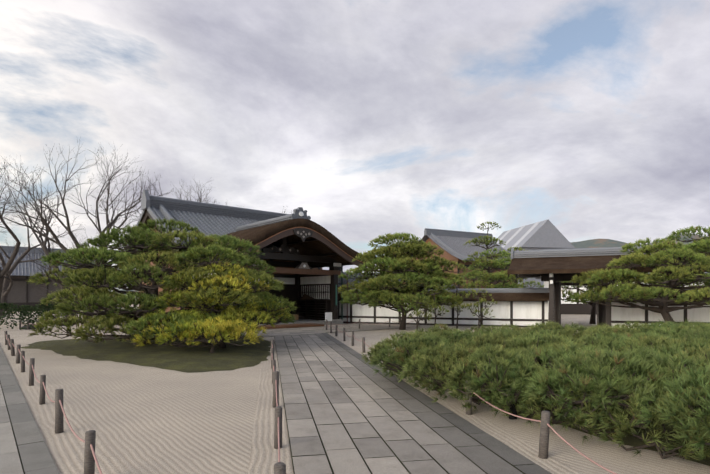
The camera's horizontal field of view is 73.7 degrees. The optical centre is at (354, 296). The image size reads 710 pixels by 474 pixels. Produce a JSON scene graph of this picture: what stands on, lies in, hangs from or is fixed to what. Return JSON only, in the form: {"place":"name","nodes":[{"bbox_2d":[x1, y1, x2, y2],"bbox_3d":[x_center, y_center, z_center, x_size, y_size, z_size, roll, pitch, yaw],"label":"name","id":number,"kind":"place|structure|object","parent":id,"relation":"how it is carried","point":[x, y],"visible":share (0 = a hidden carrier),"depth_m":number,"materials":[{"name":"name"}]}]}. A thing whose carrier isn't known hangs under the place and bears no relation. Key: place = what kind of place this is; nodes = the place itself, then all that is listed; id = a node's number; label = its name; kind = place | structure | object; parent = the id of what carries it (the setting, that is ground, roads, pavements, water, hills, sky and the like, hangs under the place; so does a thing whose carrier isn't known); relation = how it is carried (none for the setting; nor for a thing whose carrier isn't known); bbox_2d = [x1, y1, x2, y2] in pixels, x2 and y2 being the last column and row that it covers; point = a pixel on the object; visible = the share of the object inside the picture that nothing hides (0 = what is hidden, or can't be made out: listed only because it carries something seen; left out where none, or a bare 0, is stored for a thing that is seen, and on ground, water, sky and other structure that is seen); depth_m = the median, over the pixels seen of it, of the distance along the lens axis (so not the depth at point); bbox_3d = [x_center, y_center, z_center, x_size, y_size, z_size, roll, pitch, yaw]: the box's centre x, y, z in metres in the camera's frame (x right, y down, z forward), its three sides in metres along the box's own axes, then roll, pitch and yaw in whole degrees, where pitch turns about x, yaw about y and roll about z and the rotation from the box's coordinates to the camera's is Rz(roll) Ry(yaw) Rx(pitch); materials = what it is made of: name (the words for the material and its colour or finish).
{"place":"outdoors","nodes":[
{"label":"outdoors","id":0,"kind":"place"},
{"bbox_2d":[0,346,58,473],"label":"stone path","id":1,"kind":"structure","parent":0,"point":[23,448],"depth_m":5.57,"materials":[{"name":"stone"}]},
{"bbox_2d":[0,302,709,473],"bbox_3d":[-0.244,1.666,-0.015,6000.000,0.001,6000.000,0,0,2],"label":"ground","id":2,"kind":"structure","parent":0,"point":[146,420],"depth_m":6.58,"materials":[{"name":"beige gravel"}]},
{"bbox_2d":[0,160,23,310],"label":"bare tree","id":3,"kind":"object","parent":2,"relation":"on","point":[5,269],"visible":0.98,"depth_m":30.20,"materials":[{"name":"brown plant"}]},
{"bbox_2d":[0,303,36,329],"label":"shrub","id":4,"kind":"object","parent":2,"relation":"on","point":[6,306],"visible":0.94,"depth_m":23.61,"materials":[{"name":"green plant"}]},
{"bbox_2d":[0,305,49,324],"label":"shrub","id":5,"kind":"object","parent":2,"relation":"on","point":[31,309],"visible":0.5,"depth_m":27.22,"materials":[{"name":"green plant"}]},
{"bbox_2d":[19,320,38,329],"bbox_3d":[-16.296,1.439,23.674,2.276,0.559,0.160,0,0,37],"label":"rope fence","id":6,"kind":"object","parent":2,"relation":"on","point":[25,324],"visible":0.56,"depth_m":23.82,"materials":[{"name":"brown wood"}]},
{"bbox_2d":[21,323,42,329],"bbox_3d":[-16.529,1.522,24.287,0.970,0.328,0.768,0,0,17],"label":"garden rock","id":7,"kind":"object","parent":2,"relation":"on","point":[31,327],"visible":0.33,"depth_m":23.99,"materials":[{"name":"grey stone"}]},
{"bbox_2d":[18,303,65,322],"bbox_3d":[-19.858,1.007,30.435,3.055,1.299,3.105,0,0,2],"label":"shrub","id":8,"kind":"object","parent":2,"relation":"on","point":[49,306],"visible":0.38,"depth_m":30.21,"materials":[{"name":"green plant"}]},
{"bbox_2d":[0,192,85,317],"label":"bare tree","id":9,"kind":"object","parent":2,"relation":"on","point":[6,288],"visible":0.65,"depth_m":37.04,"materials":[{"name":"brown plant"}]},
{"bbox_2d":[3,181,90,321],"bbox_3d":[-19.546,-3.160,29.844,7.444,9.824,4.730,0,0,32],"label":"bare tree","id":10,"kind":"object","parent":2,"relation":"on","point":[46,250],"visible":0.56,"depth_m":30.53,"materials":[{"name":"brown plant"}]},
{"bbox_2d":[0,246,102,311],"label":"hall","id":11,"kind":"structure","parent":2,"relation":"on","point":[22,292],"depth_m":54.43,"materials":[{"name":"tile"}]},
{"bbox_2d":[4,331,102,473],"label":"rope fence","id":12,"kind":"object","parent":2,"relation":"on","point":[90,459],"depth_m":5.75,"materials":[{"name":"brown wood"}]},
{"bbox_2d":[0,328,133,473],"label":"gravel border","id":13,"kind":"object","parent":2,"relation":"on","point":[66,447],"visible":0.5,"depth_m":5.96,"materials":[{"name":"beige gravel"}]},
{"bbox_2d":[0,140,170,298],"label":"bare tree","id":14,"kind":"object","parent":2,"relation":"on","point":[55,237],"visible":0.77,"depth_m":30.12,"materials":[{"name":"brown plant"}]},
{"bbox_2d":[68,149,155,317],"bbox_3d":[-18.800,-4.674,37.026,10.217,12.816,6.068,0,0,26],"label":"bare tree","id":15,"kind":"object","parent":2,"relation":"on","point":[107,198],"visible":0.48,"depth_m":35.83,"materials":[{"name":"brown plant"}]},
{"bbox_2d":[21,335,270,372],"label":"moss island","id":16,"kind":"structure","parent":2,"relation":"on","point":[201,359],"depth_m":13.31,"materials":[{"name":"green plant"}]},
{"bbox_2d":[27,218,296,344],"bbox_3d":[-6.167,-0.481,16.145,8.851,4.432,7.882,0,0,2],"label":"pine tree","id":17,"kind":"object","parent":16,"relation":"on","point":[104,296],"depth_m":14.34,"materials":[{"name":"green plant"}]},
{"bbox_2d":[112,171,210,220],"bbox_3d":[-12.834,-3.920,36.624,8.260,11.234,10.095,0,0,45],"label":"bare tree","id":18,"kind":"object","parent":2,"relation":"on","point":[150,192],"visible":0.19,"depth_m":35.66,"materials":[{"name":"brown plant"}]},
{"bbox_2d":[172,177,214,202],"bbox_3d":[-12.427,-3.662,34.546,3.919,10.714,6.772,0,0,2],"label":"bare tree","id":19,"kind":"object","parent":2,"relation":"on","point":[194,191],"visible":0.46,"depth_m":35.58,"materials":[{"name":"brown plant"}]},
{"bbox_2d":[131,315,266,352],"bbox_3d":[-4.345,1.100,13.125,3.799,1.169,2.411,0,0,2],"label":"shrub","id":20,"kind":"object","parent":2,"relation":"on","point":[223,327],"depth_m":12.83,"materials":[{"name":"green plant"}]},
{"bbox_2d":[137,261,291,347],"bbox_3d":[-4.301,0.330,14.650,4.318,2.714,3.328,0,0,2],"label":"pine tree","id":21,"kind":"object","parent":2,"relation":"on","point":[252,313],"depth_m":13.96,"materials":[{"name":"green plant"}]},
{"bbox_2d":[124,190,340,311],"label":"hall roof and walls","id":22,"kind":"structure","parent":2,"relation":"on","point":[207,218],"depth_m":29.90,"materials":[{"name":"tile"}]},
{"bbox_2d":[195,274,342,329],"bbox_3d":[-5.093,0.166,27.493,7.920,3.000,6.650,0,0,-41],"label":"entrance doorway","id":23,"kind":"structure","parent":2,"relation":"on","point":[316,312],"depth_m":29.64,"materials":[{"name":"black wood"}]},
{"bbox_2d":[270,340,285,473],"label":"rope fence","id":24,"kind":"object","parent":2,"relation":"on","point":[279,467],"depth_m":5.17,"materials":[{"name":"brown wood"}]},
{"bbox_2d":[191,227,367,318],"bbox_3d":[-4.652,-1.104,26.990,9.860,5.100,5.988,0,0,-41],"label":"porch timber frame","id":25,"kind":"object","parent":2,"relation":"on","point":[302,268],"visible":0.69,"depth_m":26.68,"materials":[{"name":"brown wood"}]},
{"bbox_2d":[170,218,370,265],"bbox_3d":[-4.944,-3.032,27.324,9.860,2.104,6.900,0,0,-41],"label":"curved gable roof","id":26,"kind":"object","parent":25,"relation":"on","point":[255,235],"visible":0.35,"depth_m":26.02,"materials":[{"name":"brown wood"}]},
{"bbox_2d":[235,207,310,231],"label":"roof ridge","id":27,"kind":"structure","parent":26,"relation":"on","point":[298,212],"depth_m":26.15,"materials":[{"name":"grey tile"}]},
{"bbox_2d":[341,265,347,323],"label":"porch drain pipes","id":28,"kind":"object","parent":25,"relation":"attached to","point":[342,297],"visible":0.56,"depth_m":28.93,"materials":[{"name":"brown metal"}]},
{"bbox_2d":[241,324,409,336],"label":"porch apron paving","id":29,"kind":"structure","parent":2,"relation":"on","point":[302,330],"depth_m":23.55,"materials":[{"name":"stone"}]},
{"bbox_2d":[328,317,418,328],"bbox_3d":[1.045,1.424,24.785,5.868,0.589,0.119,0,0,-32],"label":"rope fence","id":30,"kind":"object","parent":2,"relation":"on","point":[367,323],"visible":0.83,"depth_m":24.38,"materials":[{"name":"brown wood"}]},
{"bbox_2d":[338,272,458,288],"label":"corridor roof and wall","id":31,"kind":"structure","parent":2,"relation":"on","point":[345,280],"depth_m":31.76,"materials":[{"name":"tile"}]},
{"bbox_2d":[337,232,466,329],"bbox_3d":[2.422,-0.747,23.976,6.484,4.868,5.103,0,0,2],"label":"pine tree","id":32,"kind":"object","parent":2,"relation":"on","point":[414,245],"depth_m":23.07,"materials":[{"name":"green plant"}]},
{"bbox_2d":[248,333,580,473],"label":"gravel border","id":33,"kind":"object","parent":2,"relation":"on","point":[264,456],"visible":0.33,"depth_m":5.79,"materials":[{"name":"beige gravel"}]},
{"bbox_2d":[397,291,438,330],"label":"small pine tree needles","id":34,"kind":"object","parent":2,"relation":"on","point":[417,309],"depth_m":21.38,"materials":[{"name":"green plant"}]},
{"bbox_2d":[419,284,451,326],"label":"small pine tree needles","id":35,"kind":"object","parent":2,"relation":"on","point":[440,307],"depth_m":22.08,"materials":[{"name":"green plant"}]},
{"bbox_2d":[441,278,476,328],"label":"small pine tree needles","id":36,"kind":"object","parent":2,"relation":"on","point":[463,294],"depth_m":22.89,"materials":[{"name":"green plant"}]},
{"bbox_2d":[411,228,514,288],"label":"hall","id":37,"kind":"structure","parent":2,"relation":"on","point":[451,243],"depth_m":47.65,"materials":[{"name":"tile"}]},
{"bbox_2d":[326,320,616,473],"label":"rope fence","id":38,"kind":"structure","parent":2,"relation":"on","point":[545,426],"depth_m":4.86,"materials":[{"name":"brown wood"}]},
{"bbox_2d":[458,288,496,328],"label":"small pine tree needles","id":39,"kind":"object","parent":2,"relation":"on","point":[477,305],"depth_m":22.34,"materials":[{"name":"green plant"}]},
{"bbox_2d":[301,287,709,329],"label":"garden wall","id":40,"kind":"structure","parent":2,"relation":"on","point":[522,307],"depth_m":25.90,"materials":[{"name":"paint"}]},
{"bbox_2d":[509,401,516,419],"bbox_3d":[2.155,1.486,6.464,0.110,0.360,0.110,0,0,2],"label":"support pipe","id":41,"kind":"object","parent":2,"relation":"on","point":[512,409],"visible":0.53,"depth_m":6.42,"materials":[{"name":"black"}]},
{"bbox_2d":[497,246,543,287],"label":"far pine tree needles","id":42,"kind":"object","parent":2,"relation":"on","point":[510,260],"depth_m":35.37,"materials":[{"name":"green plant"}]},
{"bbox_2d":[494,219,574,287],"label":"scaffold shed","id":43,"kind":"structure","parent":2,"relation":"on","point":[544,234],"depth_m":65.23,"materials":[{"name":"grey metal"}]},
{"bbox_2d":[432,375,709,465],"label":"moss","id":44,"kind":"object","parent":2,"relation":"on","point":[630,440],"depth_m":5.74,"materials":[{"name":"green plant"}]},
{"bbox_2d":[360,319,709,460],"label":"hedge","id":45,"kind":"object","parent":44,"relation":"on","point":[687,343],"depth_m":6.10,"materials":[{"name":"green plant"}]},
{"bbox_2d":[507,244,658,326],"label":"gate","id":46,"kind":"structure","parent":2,"relation":"on","point":[552,267],"depth_m":23.91,"materials":[{"name":"brown wood"}]},
{"bbox_2d":[561,276,623,323],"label":"far pine tree needles","id":47,"kind":"object","parent":2,"relation":"on","point":[570,293],"depth_m":28.72,"materials":[{"name":"green plant"}]},
{"bbox_2d":[535,246,709,314],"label":"hall","id":48,"kind":"structure","parent":2,"relation":"on","point":[573,308],"depth_m":44.40,"materials":[{"name":"tile"}]},
{"bbox_2d":[570,225,709,324],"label":"pine tree","id":49,"kind":"object","parent":2,"relation":"on","point":[681,251],"depth_m":20.47,"materials":[{"name":"green plant"}]},
{"bbox_2d":[628,273,709,286],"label":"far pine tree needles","id":50,"kind":"object","parent":2,"relation":"on","point":[707,275],"depth_m":27.09,"materials":[{"name":"green plant"}]},
{"bbox_2d":[0,0,709,290],"label":"sky","id":51,"kind":"structure","parent":0,"point":[371,118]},
{"bbox_2d":[113,233,706,295],"bbox_3d":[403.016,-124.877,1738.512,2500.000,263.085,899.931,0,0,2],"label":"hills","id":52,"kind":"structure","parent":0,"point":[598,243],"depth_m":1813.38,"materials":[{"name":"green plant"}]},
{"bbox_2d":[274,330,551,473],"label":"path","id":53,"kind":"structure","parent":0,"point":[347,411],"depth_m":6.03,"materials":[{"name":"stone"}]},
{"bbox_2d":[456,222,510,284],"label":"far pine tree needles","id":54,"kind":"object","parent":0,"point":[475,240],"depth_m":39.38,"materials":[{"name":"green plant"}]},
{"bbox_2d":[462,247,523,288],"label":"far pine tree needles","id":55,"kind":"object","parent":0,"point":[493,263],"depth_m":31.11,"materials":[{"name":"green plant"}]}
]}

